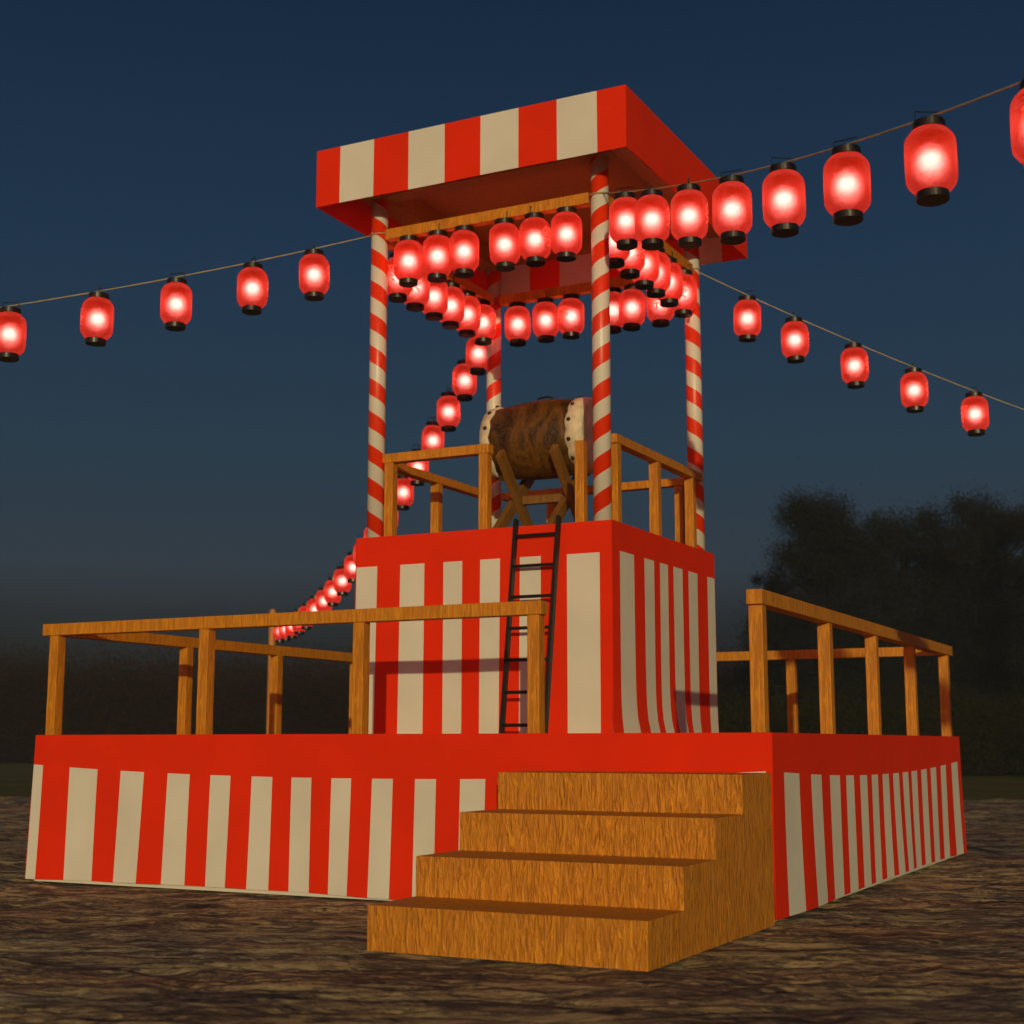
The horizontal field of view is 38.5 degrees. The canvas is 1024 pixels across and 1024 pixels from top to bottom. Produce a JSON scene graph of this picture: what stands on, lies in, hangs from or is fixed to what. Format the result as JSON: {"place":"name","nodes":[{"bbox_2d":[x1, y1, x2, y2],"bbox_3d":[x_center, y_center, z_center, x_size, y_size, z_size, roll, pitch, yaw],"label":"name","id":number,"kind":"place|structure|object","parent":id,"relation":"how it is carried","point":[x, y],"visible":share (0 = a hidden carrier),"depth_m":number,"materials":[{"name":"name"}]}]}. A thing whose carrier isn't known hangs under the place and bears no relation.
{"place":"outdoors","nodes":[
{"label":"outdoors","id":0,"kind":"place"},
{"bbox_2d":[0,796,1023,1023],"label":"ground","id":1,"kind":"structure","parent":0,"point":[941,942],"depth_m":6.39,"materials":[{"name":"brown soil"}]},
{"bbox_2d":[266,609,275,733],"bbox_3d":[-4.064,3.229,24.706,0.124,3.201,0.124,-5,-10,27],"label":"round post","id":2,"kind":"object","parent":1,"relation":"on","point":[271,640],"visible":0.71,"depth_m":24.74,"materials":[{"name":"brown wood"}]},
{"bbox_2d":[25,733,966,920],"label":"platform","id":3,"kind":"structure","parent":1,"relation":"on","point":[362,816],"depth_m":9.27,"materials":[{"name":"red fabric"}]},
{"bbox_2d":[66,633,352,734],"bbox_3d":[-2.058,1.554,12.737,0.092,0.779,5.200,-5,-10,27],"label":"railing","id":4,"kind":"object","parent":3,"relation":"on","point":[187,646],"visible":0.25,"depth_m":12.11,"materials":[{"name":"brown wood"}]},
{"bbox_2d":[43,600,547,734],"bbox_3d":[-1.562,1.051,9.543,3.940,0.779,0.092,-5,-10,27],"label":"railing","id":5,"kind":"object","parent":3,"relation":"on","point":[534,612],"visible":0.93,"depth_m":9.35,"materials":[{"name":"brown wood"}]},
{"bbox_2d":[499,515,560,732],"bbox_3d":[0.127,0.778,10.255,0.412,1.550,0.384,-5,-10,27],"label":"ladder","id":6,"kind":"object","parent":3,"relation":"on","point":[512,597],"visible":0.88,"depth_m":10.25,"materials":[{"name":"black metal"}]},
{"bbox_2d":[355,519,718,733],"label":"platform","id":7,"kind":"structure","parent":3,"relation":"on","point":[634,649],"depth_m":10.69,"materials":[{"name":"multicoloured fabric"}]},
{"bbox_2d":[367,199,387,537],"bbox_3d":[-1.049,-1.209,11.486,0.132,2.870,0.132,-5,-10,27],"label":"striped pole","id":8,"kind":"object","parent":7,"relation":"on","point":[377,385],"visible":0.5,"depth_m":11.42,"materials":[{"name":"paint"}]},
{"bbox_2d":[0,232,384,307],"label":"rope","id":9,"kind":"object","parent":8,"relation":"attached to","point":[370,235],"visible":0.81,"depth_m":11.14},
{"bbox_2d":[0,302,26,362],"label":"paper lantern","id":10,"kind":"object","parent":9,"relation":"hanging from","point":[13,326],"visible":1,"depth_m":10.56,"materials":[{"name":"red paper"}]},
{"bbox_2d":[80,285,113,346],"bbox_3d":[-3.067,-1.452,10.861,0.238,0.437,0.234,3,-8,-11],"label":"paper lantern","id":11,"kind":"object","parent":9,"relation":"hanging from","point":[96,319],"visible":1,"depth_m":10.77,"materials":[{"name":"red paper"}]},
{"bbox_2d":[160,272,191,331],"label":"paper lantern","id":12,"kind":"object","parent":9,"relation":"hanging from","point":[176,305],"visible":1,"depth_m":10.97,"materials":[{"name":"red paper"}]},
{"bbox_2d":[237,256,268,315],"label":"paper lantern","id":13,"kind":"object","parent":9,"relation":"hanging from","point":[252,288],"visible":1,"depth_m":11.17,"materials":[{"name":"red paper"}]},
{"bbox_2d":[299,242,329,300],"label":"paper lantern","id":14,"kind":"object","parent":9,"relation":"hanging from","point":[314,272],"visible":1,"depth_m":11.34,"materials":[{"name":"red paper"}]},
{"bbox_2d":[388,241,493,303],"bbox_3d":[-0.606,-2.042,12.497,0.080,0.083,1.800,-5,-10,27],"label":"crossbeam","id":15,"kind":"object","parent":8,"relation":"attached to","point":[480,292],"visible":0.41,"depth_m":12.85,"materials":[{"name":"brown wood"}]},
{"bbox_2d":[387,252,411,302],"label":"paper lantern","id":16,"kind":"object","parent":15,"relation":"hanging from","point":[397,292],"visible":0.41,"depth_m":11.75,"materials":[{"name":"red paper"}]},
{"bbox_2d":[404,271,429,311],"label":"paper lantern","id":17,"kind":"object","parent":15,"relation":"hanging from","point":[418,296],"visible":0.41,"depth_m":12.00,"materials":[{"name":"red paper"}]},
{"bbox_2d":[422,282,447,320],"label":"paper lantern","id":18,"kind":"object","parent":15,"relation":"hanging from","point":[435,307],"visible":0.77,"depth_m":12.27,"materials":[{"name":"red paper"}]},
{"bbox_2d":[440,276,464,329],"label":"paper lantern","id":19,"kind":"object","parent":15,"relation":"hanging from","point":[453,316],"visible":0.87,"depth_m":12.53,"materials":[{"name":"red paper"}]},
{"bbox_2d":[456,289,480,337],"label":"paper lantern","id":20,"kind":"object","parent":15,"relation":"hanging from","point":[469,325],"visible":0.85,"depth_m":12.78,"materials":[{"name":"red paper"}]},
{"bbox_2d":[473,300,495,345],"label":"paper lantern","id":21,"kind":"object","parent":15,"relation":"hanging from","point":[485,333],"visible":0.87,"depth_m":13.04,"materials":[{"name":"red paper"}]},
{"bbox_2d":[385,192,590,241],"bbox_3d":[-0.203,-2.244,11.213,1.750,0.083,0.080,-5,-10,27],"label":"crossbeam","id":22,"kind":"object","parent":8,"relation":"attached to","point":[544,207],"visible":0.82,"depth_m":11.16,"materials":[{"name":"brown wood"}]},
{"bbox_2d":[394,235,422,287],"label":"paper lantern","id":23,"kind":"object","parent":22,"relation":"hanging from","point":[408,268],"visible":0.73,"depth_m":11.39,"materials":[{"name":"red paper"}]},
{"bbox_2d":[422,224,451,282],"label":"paper lantern","id":24,"kind":"object","parent":22,"relation":"hanging from","point":[436,267],"visible":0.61,"depth_m":11.27,"materials":[{"name":"red paper"}]},
{"bbox_2d":[449,225,478,278],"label":"paper lantern","id":25,"kind":"object","parent":22,"relation":"hanging from","point":[463,251],"visible":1,"depth_m":11.17,"materials":[{"name":"red paper"}]},
{"bbox_2d":[489,211,520,271],"bbox_3d":[-0.055,-2.047,11.106,0.238,0.437,0.234,2,-9,-20],"label":"paper lantern","id":26,"kind":"object","parent":22,"relation":"hanging from","point":[504,250],"visible":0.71,"depth_m":11.01,"materials":[{"name":"red paper"}]},
{"bbox_2d":[519,206,550,266],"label":"paper lantern","id":27,"kind":"object","parent":22,"relation":"hanging from","point":[535,239],"visible":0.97,"depth_m":10.90,"materials":[{"name":"red paper"}]},
{"bbox_2d":[551,206,581,261],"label":"paper lantern","id":28,"kind":"object","parent":22,"relation":"hanging from","point":[566,233],"visible":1,"depth_m":10.78,"materials":[{"name":"red paper"}]},
{"bbox_2d":[316,85,746,294],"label":"tower roof","id":29,"kind":"structure","parent":8,"relation":"on","point":[547,150],"depth_m":11.26,"materials":[{"name":"red fabric"}]},
{"bbox_2d":[383,443,492,535],"bbox_3d":[-0.594,-0.147,11.119,0.980,0.655,0.086,-5,-10,27],"label":"railing","id":30,"kind":"object","parent":7,"relation":"on","point":[392,461],"visible":0.84,"depth_m":11.09,"materials":[{"name":"brown wood"}]},
{"bbox_2d":[397,464,478,532],"bbox_3d":[-0.619,0.028,12.223,0.086,0.653,1.770,-5,-10,27],"label":"railing","id":31,"kind":"object","parent":7,"relation":"on","point":[438,483],"visible":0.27,"depth_m":12.19,"materials":[{"name":"brown wood"}]},
{"bbox_2d":[486,269,500,527],"bbox_3d":[-0.163,-0.939,13.203,0.132,2.870,0.132,-5,-10,27],"label":"striped pole","id":32,"kind":"object","parent":7,"relation":"on","point":[494,355],"visible":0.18,"depth_m":13.21,"materials":[{"name":"paint"}]},
{"bbox_2d":[293,298,498,611],"bbox_3d":[-2.056,-0.040,19.081,0.156,1.975,12.636,3,-9,-17],"label":"rope","id":33,"kind":"object","parent":32,"relation":"attached to","point":[417,448],"visible":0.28,"depth_m":15.24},
{"bbox_2d":[273,627,284,642],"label":"paper lantern","id":34,"kind":"object","parent":33,"relation":"hanging from","point":[276,637],"visible":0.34,"depth_m":23.99,"materials":[{"name":"red paper"}]},
{"bbox_2d":[279,627,290,640],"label":"paper lantern","id":35,"kind":"object","parent":33,"relation":"hanging from","point":[282,635],"visible":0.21,"depth_m":23.46,"materials":[{"name":"red paper"}]},
{"bbox_2d":[285,610,296,637],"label":"paper lantern","id":36,"kind":"object","parent":33,"relation":"hanging from","point":[289,632],"visible":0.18,"depth_m":22.89,"materials":[{"name":"red paper"}]},
{"bbox_2d":[292,609,304,634],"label":"paper lantern","id":37,"kind":"object","parent":33,"relation":"hanging from","point":[297,630],"visible":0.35,"depth_m":22.30,"materials":[{"name":"red paper"}]},
{"bbox_2d":[299,602,312,629],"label":"paper lantern","id":38,"kind":"object","parent":33,"relation":"hanging from","point":[303,608],"visible":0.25,"depth_m":21.72,"materials":[{"name":"red paper"}]},
{"bbox_2d":[307,592,316,610],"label":"paper lantern","id":39,"kind":"object","parent":33,"relation":"hanging from","point":[311,604],"visible":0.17,"depth_m":21.08,"materials":[{"name":"red paper"}]},
{"bbox_2d":[316,586,331,610],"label":"paper lantern","id":40,"kind":"object","parent":33,"relation":"hanging from","point":[321,603],"visible":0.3,"depth_m":20.45,"materials":[{"name":"red paper"}]},
{"bbox_2d":[324,577,340,605],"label":"paper lantern","id":41,"kind":"object","parent":33,"relation":"hanging from","point":[331,598],"visible":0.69,"depth_m":19.87,"materials":[{"name":"red paper"}]},
{"bbox_2d":[334,562,350,595],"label":"paper lantern","id":42,"kind":"object","parent":33,"relation":"hanging from","point":[342,586],"visible":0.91,"depth_m":19.28,"materials":[{"name":"red paper"}]},
{"bbox_2d":[344,552,355,582],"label":"paper lantern","id":43,"kind":"object","parent":33,"relation":"hanging from","point":[349,569],"visible":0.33,"depth_m":18.66,"materials":[{"name":"red paper"}]},
{"bbox_2d":[353,535,362,565],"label":"paper lantern","id":44,"kind":"object","parent":33,"relation":"hanging from","point":[354,554],"visible":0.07,"depth_m":18.18,"materials":[{"name":"red paper"}]},
{"bbox_2d":[397,475,413,510],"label":"paper lantern","id":45,"kind":"object","parent":33,"relation":"hanging from","point":[405,492],"visible":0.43,"depth_m":16.26,"materials":[{"name":"red paper"}]},
{"bbox_2d":[407,445,428,485],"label":"paper lantern","id":46,"kind":"object","parent":33,"relation":"hanging from","point":[424,465],"visible":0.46,"depth_m":15.69,"materials":[{"name":"red paper"}]},
{"bbox_2d":[422,417,443,449],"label":"paper lantern","id":47,"kind":"object","parent":33,"relation":"hanging from","point":[432,435],"visible":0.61,"depth_m":15.12,"materials":[{"name":"red paper"}]},
{"bbox_2d":[437,387,460,431],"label":"paper lantern","id":48,"kind":"object","parent":33,"relation":"hanging from","point":[448,411],"visible":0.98,"depth_m":14.60,"materials":[{"name":"red paper"}]},
{"bbox_2d":[452,355,476,401],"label":"paper lantern","id":49,"kind":"object","parent":33,"relation":"hanging from","point":[464,383],"visible":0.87,"depth_m":14.07,"materials":[{"name":"red paper"}]},
{"bbox_2d":[466,337,486,375],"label":"paper lantern","id":50,"kind":"object","parent":33,"relation":"hanging from","point":[476,360],"visible":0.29,"depth_m":13.67,"materials":[{"name":"red paper"}]},
{"bbox_2d":[493,444,574,527],"bbox_3d":[0.246,-0.078,11.765,0.572,0.787,0.851,-5,-10,27],"label":"drum stand","id":51,"kind":"object","parent":7,"relation":"on","point":[519,501],"visible":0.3,"depth_m":11.68,"materials":[{"name":"brown wood"}]},
{"bbox_2d":[479,396,592,481],"bbox_3d":[0.269,-0.604,11.864,0.904,0.682,0.640,-5,-10,27],"label":"taiko drum","id":52,"kind":"object","parent":51,"relation":"on","point":[526,436],"visible":0.65,"depth_m":11.61,"materials":[{"name":"brown wood"}]},
{"bbox_2d":[575,440,587,521],"bbox_3d":[0.497,-0.212,10.559,0.070,0.610,0.070,-5,-10,27],"label":"railing post","id":53,"kind":"object","parent":7,"relation":"on","point":[581,509],"visible":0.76,"depth_m":10.53,"materials":[{"name":"brown wood"}]},
{"bbox_2d":[501,477,684,543],"bbox_3d":[0.730,0.094,12.636,1.825,0.651,0.086,-5,-10,27],"label":"railing","id":54,"kind":"object","parent":7,"relation":"on","point":[677,484],"visible":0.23,"depth_m":12.36,"materials":[{"name":"brown wood"}]},
{"bbox_2d":[590,156,611,520],"bbox_3d":[0.644,-1.343,10.634,0.132,2.870,0.132,-5,-10,27],"label":"striped pole","id":55,"kind":"object","parent":7,"relation":"on","point":[601,408],"visible":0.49,"depth_m":10.56,"materials":[{"name":"paint"}]},
{"bbox_2d":[609,196,692,273],"bbox_3d":[1.087,-2.176,11.644,0.080,0.083,1.800,-5,-10,27],"label":"crossbeam","id":56,"kind":"object","parent":55,"relation":"attached to","point":[682,262],"visible":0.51,"depth_m":12.08,"materials":[{"name":"brown wood"}]},
{"bbox_2d":[609,228,629,268],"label":"paper lantern","id":57,"kind":"object","parent":56,"relation":"hanging from","point":[617,258],"visible":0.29,"depth_m":10.89,"materials":[{"name":"red paper"}]},
{"bbox_2d":[617,241,645,278],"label":"paper lantern","id":58,"kind":"object","parent":56,"relation":"hanging from","point":[635,260],"visible":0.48,"depth_m":11.15,"materials":[{"name":"red paper"}]},
{"bbox_2d":[631,250,658,289],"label":"paper lantern","id":59,"kind":"object","parent":56,"relation":"hanging from","point":[648,277],"visible":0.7,"depth_m":11.41,"materials":[{"name":"red paper"}]},
{"bbox_2d":[645,248,670,298],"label":"paper lantern","id":60,"kind":"object","parent":56,"relation":"hanging from","point":[662,282],"visible":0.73,"depth_m":11.64,"materials":[{"name":"red paper"}]},
{"bbox_2d":[657,251,683,307],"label":"paper lantern","id":61,"kind":"object","parent":56,"relation":"hanging from","point":[673,293],"visible":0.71,"depth_m":11.89,"materials":[{"name":"red paper"}]},
{"bbox_2d":[671,264,696,317],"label":"paper lantern","id":62,"kind":"object","parent":56,"relation":"hanging from","point":[687,305],"visible":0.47,"depth_m":12.18,"materials":[{"name":"red paper"}]},
{"bbox_2d":[589,81,1020,197],"bbox_3d":[2.536,-2.419,4.784,0.156,1.720,12.637,3,-9,-17],"label":"rope","id":63,"kind":"object","parent":55,"relation":"attached to","point":[960,105],"visible":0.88,"depth_m":7.37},
{"bbox_2d":[609,187,638,250],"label":"paper lantern","id":64,"kind":"object","parent":63,"relation":"hanging from","point":[622,221],"visible":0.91,"depth_m":10.18,"materials":[{"name":"red paper"}]},
{"bbox_2d":[634,181,669,250],"bbox_3d":[0.938,-1.981,9.822,0.238,0.437,0.234,-2,-10,9],"label":"paper lantern","id":65,"kind":"object","parent":63,"relation":"hanging from","point":[652,219],"visible":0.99,"depth_m":9.73,"materials":[{"name":"red paper"}]},
{"bbox_2d":[670,175,708,248],"bbox_3d":[1.117,-1.889,9.248,0.238,0.437,0.234,-1,-7,4],"label":"paper lantern","id":66,"kind":"object","parent":63,"relation":"hanging from","point":[689,215],"visible":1,"depth_m":9.16,"materials":[{"name":"red paper"}]},
{"bbox_2d":[712,169,751,244],"bbox_3d":[1.300,-1.808,8.667,0.234,0.437,0.238,-4,-11,23],"label":"paper lantern","id":67,"kind":"object","parent":63,"relation":"hanging from","point":[732,208],"visible":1,"depth_m":8.57,"materials":[{"name":"red paper"}]},
{"bbox_2d":[762,157,805,237],"bbox_3d":[1.491,-1.737,8.056,0.234,0.437,0.238,0,-8,-5],"label":"paper lantern","id":68,"kind":"object","parent":63,"relation":"hanging from","point":[784,200],"visible":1,"depth_m":7.96,"materials":[{"name":"red paper"}]},
{"bbox_2d":[823,136,870,225],"bbox_3d":[1.693,-1.677,7.420,0.234,0.437,0.238,-6,-11,33],"label":"paper lantern","id":69,"kind":"object","parent":63,"relation":"hanging from","point":[847,184],"visible":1,"depth_m":7.33,"materials":[{"name":"red paper"}]},
{"bbox_2d":[904,111,957,206],"bbox_3d":[1.915,-1.629,6.719,0.234,0.437,0.238,0,-10,0],"label":"paper lantern","id":70,"kind":"object","parent":63,"relation":"hanging from","point":[931,161],"visible":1,"depth_m":6.63,"materials":[{"name":"red paper"}]},
{"bbox_2d":[1010,71,1023,171],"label":"paper lantern","id":71,"kind":"object","parent":63,"relation":"hanging from","point":[1017,122],"visible":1,"depth_m":5.94,"materials":[{"name":"red paper"}]},
{"bbox_2d":[611,433,701,547],"bbox_3d":[1.126,-0.115,11.320,0.086,0.655,1.815,-5,-10,27],"label":"railing","id":72,"kind":"object","parent":7,"relation":"on","point":[658,462],"visible":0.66,"depth_m":11.24,"materials":[{"name":"brown wood"}]},
{"bbox_2d":[683,247,704,550],"bbox_3d":[1.529,-1.073,12.350,0.132,2.870,0.132,-5,-10,27],"label":"striped pole","id":73,"kind":"object","parent":7,"relation":"on","point":[694,393],"visible":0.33,"depth_m":12.28,"materials":[{"name":"paint"}]},
{"bbox_2d":[499,277,634,306],"bbox_3d":[0.683,-1.974,12.929,1.750,0.083,0.080,-5,-10,27],"label":"crossbeam","id":74,"kind":"object","parent":73,"relation":"attached to","point":[553,293],"visible":0.51,"depth_m":13.04,"materials":[{"name":"brown wood"}]},
{"bbox_2d":[505,302,530,346],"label":"paper lantern","id":75,"kind":"object","parent":74,"relation":"hanging from","point":[517,325],"visible":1,"depth_m":13.12,"materials":[{"name":"red paper"}]},
{"bbox_2d":[532,292,558,342],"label":"paper lantern","id":76,"kind":"object","parent":74,"relation":"hanging from","point":[545,319],"visible":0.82,"depth_m":13.00,"materials":[{"name":"red paper"}]},
{"bbox_2d":[558,293,583,339],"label":"paper lantern","id":77,"kind":"object","parent":74,"relation":"hanging from","point":[570,316],"visible":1,"depth_m":12.88,"materials":[{"name":"red paper"}]},
{"bbox_2d":[610,287,622,333],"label":"paper lantern","id":78,"kind":"object","parent":74,"relation":"hanging from","point":[616,325],"visible":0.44,"depth_m":12.69,"materials":[{"name":"red paper"}]},
{"bbox_2d":[619,284,645,331],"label":"paper lantern","id":79,"kind":"object","parent":74,"relation":"hanging from","point":[632,304],"visible":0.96,"depth_m":12.62,"materials":[{"name":"red paper"}]},
{"bbox_2d":[646,293,673,327],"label":"paper lantern","id":80,"kind":"object","parent":74,"relation":"hanging from","point":[658,316],"visible":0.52,"depth_m":12.50,"materials":[{"name":"red paper"}]},
{"bbox_2d":[693,268,1023,409],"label":"rope","id":81,"kind":"object","parent":73,"relation":"attached to","point":[699,269],"visible":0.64,"depth_m":12.89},
{"bbox_2d":[734,290,760,342],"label":"paper lantern","id":82,"kind":"object","parent":81,"relation":"hanging from","point":[747,318],"visible":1,"depth_m":12.52,"materials":[{"name":"red paper"}]},
{"bbox_2d":[781,311,808,363],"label":"paper lantern","id":83,"kind":"object","parent":81,"relation":"hanging from","point":[795,340],"visible":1,"depth_m":12.63,"materials":[{"name":"red paper"}]},
{"bbox_2d":[841,337,868,388],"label":"paper lantern","id":84,"kind":"object","parent":81,"relation":"hanging from","point":[854,366],"visible":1,"depth_m":12.78,"materials":[{"name":"red paper"}]},
{"bbox_2d":[900,362,928,412],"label":"paper lantern","id":85,"kind":"object","parent":81,"relation":"hanging from","point":[914,389],"visible":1,"depth_m":12.93,"materials":[{"name":"red paper"}]},
{"bbox_2d":[961,386,988,436],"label":"paper lantern","id":86,"kind":"object","parent":81,"relation":"hanging from","point":[975,414],"visible":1,"depth_m":13.10,"materials":[{"name":"red paper"}]},
{"bbox_2d":[716,647,937,732],"bbox_3d":[1.451,1.734,13.886,5.095,0.779,0.092,-5,-10,27],"label":"railing","id":87,"kind":"object","parent":3,"relation":"on","point":[791,657],"visible":0.16,"depth_m":13.29,"materials":[{"name":"brown wood"}]},
{"bbox_2d":[746,589,952,735],"bbox_3d":[2.571,1.187,10.406,0.092,0.779,5.480,-5,-10,27],"label":"railing","id":88,"kind":"object","parent":3,"relation":"on","point":[759,602],"visible":0.86,"depth_m":9.29,"materials":[{"name":"brown wood"}]},
{"bbox_2d":[367,771,774,971],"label":"wooden stairs","id":89,"kind":"structure","parent":1,"relation":"on","point":[642,871],"depth_m":7.02,"materials":[{"name":"brown wood"}]},
{"bbox_2d":[0,749,1023,799],"bbox_3d":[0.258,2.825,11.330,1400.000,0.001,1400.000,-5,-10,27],"label":"grass field","id":90,"kind":"structure","parent":0,"point":[16,778],"depth_m":37.82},
{"bbox_2d":[0,633,1014,761],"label":"wood","id":91,"kind":"object","parent":90,"relation":"on","point":[243,710],"visible":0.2,"depth_m":74.55,"materials":[{"name":"green plant"}]},
{"bbox_2d":[727,561,818,724],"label":"dark tree","id":92,"kind":"object","parent":90,"relation":"on","point":[744,676],"visible":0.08,"depth_m":60.23,"materials":[{"name":"green plant"}]},
{"bbox_2d":[726,457,945,722],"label":"dark tree","id":93,"kind":"object","parent":90,"relation":"on","point":[834,563],"visible":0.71,"depth_m":51.77,"materials":[{"name":"green plant"}]},
{"bbox_2d":[717,655,1023,774],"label":"undergrowth","id":94,"kind":"object","parent":90,"relation":"on","point":[989,740],"visible":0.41,"depth_m":45.55,"materials":[{"name":"green plant"}]},
{"bbox_2d":[810,496,994,722],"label":"dark tree","id":95,"kind":"object","parent":90,"relation":"on","point":[928,522],"visible":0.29,"depth_m":55.65,"materials":[{"name":"green plant"}]},
{"bbox_2d":[881,473,1023,769],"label":"dark tree","id":96,"kind":"object","parent":90,"relation":"on","point":[977,542],"visible":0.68,"depth_m":53.81,"materials":[{"name":"green plant"}]},
{"bbox_2d":[968,491,1023,719],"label":"dark tree","id":97,"kind":"object","parent":90,"relation":"on","point":[1016,604],"visible":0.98,"depth_m":50.69,"materials":[{"name":"green plant"}]},
{"bbox_2d":[0,0,1023,727],"label":"sky","id":98,"kind":"structure","parent":0,"point":[218,465],"materials":[{"name":"blue"}]}
]}

